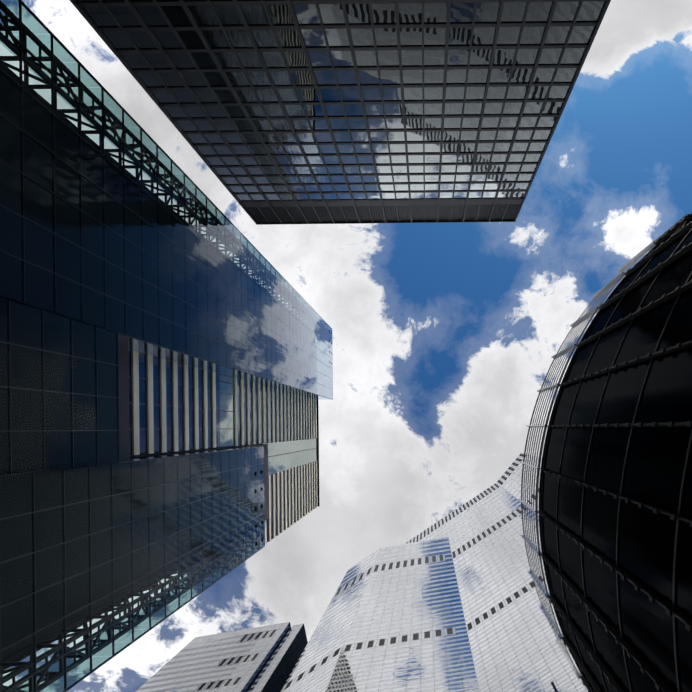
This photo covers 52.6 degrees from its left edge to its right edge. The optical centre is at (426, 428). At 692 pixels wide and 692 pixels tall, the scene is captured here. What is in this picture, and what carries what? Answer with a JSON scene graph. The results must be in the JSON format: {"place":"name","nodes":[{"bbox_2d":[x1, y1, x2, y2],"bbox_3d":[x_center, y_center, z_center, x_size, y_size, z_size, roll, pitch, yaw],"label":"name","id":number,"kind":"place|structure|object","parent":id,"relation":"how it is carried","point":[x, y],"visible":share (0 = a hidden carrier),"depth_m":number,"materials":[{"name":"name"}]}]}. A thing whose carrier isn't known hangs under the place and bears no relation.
{"place":"outdoors","nodes":[
{"label":"outdoors","id":0,"kind":"place"},
{"bbox_2d":[135,622,290,691],"bbox_3d":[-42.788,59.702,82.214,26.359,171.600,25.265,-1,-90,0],"label":"white slab","id":1,"kind":"structure","parent":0,"point":[235,661],"depth_m":143.97,"materials":[{"name":"grey concrete"}]},
{"bbox_2d":[0,0,691,691],"label":"sky","id":2,"kind":"structure","parent":0,"point":[446,336],"materials":[{"name":"white"}]},
{"label":"ground","id":3,"kind":"structure","parent":0,"visible":0},
{"bbox_2d":[0,296,119,476],"bbox_3d":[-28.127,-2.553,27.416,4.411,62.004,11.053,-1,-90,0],"label":"glass facade","id":4,"kind":"structure","parent":3,"relation":"on","point":[8,304],"depth_m":53.31,"materials":[{"name":"black glass"}]},
{"bbox_2d":[0,446,264,691],"bbox_3d":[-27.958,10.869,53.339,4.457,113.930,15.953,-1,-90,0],"label":"glass facade","id":5,"kind":"structure","parent":3,"relation":"on","point":[243,540],"depth_m":64.70,"materials":[{"name":"blue"}]},
{"bbox_2d":[0,72,315,670],"bbox_3d":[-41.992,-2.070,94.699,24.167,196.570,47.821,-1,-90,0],"label":"window frames","id":6,"kind":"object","parent":3,"relation":"on","point":[20,575],"visible":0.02,"depth_m":59.78,"materials":[{"name":"black metal"}]},
{"bbox_2d":[0,0,332,399],"bbox_3d":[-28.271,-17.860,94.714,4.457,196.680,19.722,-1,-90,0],"label":"glass facade","id":7,"kind":"structure","parent":3,"relation":"on","point":[251,300],"depth_m":74.51,"materials":[{"name":"blue"}]},
{"bbox_2d":[129,350,319,544],"bbox_3d":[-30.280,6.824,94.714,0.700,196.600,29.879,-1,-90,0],"label":"building facade","id":8,"kind":"structure","parent":3,"relation":"on","point":[175,407],"depth_m":107.83,"materials":[{"name":"grey glass"}]},
{"bbox_2d":[248,623,307,691],"bbox_3d":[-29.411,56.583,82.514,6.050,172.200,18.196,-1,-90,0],"label":"building side wall","id":9,"kind":"structure","parent":3,"relation":"on","point":[274,675],"depth_m":144.63,"materials":[{"name":"grey concrete"}]},
{"bbox_2d":[70,0,610,224],"bbox_3d":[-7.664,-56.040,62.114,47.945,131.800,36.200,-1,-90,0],"label":"tower","id":10,"kind":"structure","parent":3,"relation":"on","point":[347,111],"depth_m":78.78,"materials":[{"name":"black glass"}]},
{"bbox_2d":[281,537,478,691],"bbox_3d":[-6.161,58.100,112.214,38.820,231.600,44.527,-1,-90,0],"label":"white tower","id":11,"kind":"structure","parent":3,"relation":"on","point":[392,619],"depth_m":131.34,"materials":[{"name":"grey glass"}]},
{"bbox_2d":[405,452,585,691],"bbox_3d":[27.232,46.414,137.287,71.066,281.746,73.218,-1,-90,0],"label":"skyscraper","id":12,"kind":"structure","parent":3,"relation":"on","point":[514,646],"depth_m":132.02,"materials":[{"name":"white glass"}]},
{"bbox_2d":[551,682,557,691],"bbox_3d":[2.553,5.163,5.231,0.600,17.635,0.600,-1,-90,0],"label":"flagpole","id":13,"kind":"object","parent":3,"relation":"on","point":[553,686],"visible":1,"depth_m":13.76,"materials":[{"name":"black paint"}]},
{"bbox_2d":[518,213,691,691],"bbox_3d":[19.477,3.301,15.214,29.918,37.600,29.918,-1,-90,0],"label":"skyscraper","id":14,"kind":"structure","parent":3,"relation":"on","point":[614,484],"depth_m":18.79,"materials":[{"name":"black glass"}]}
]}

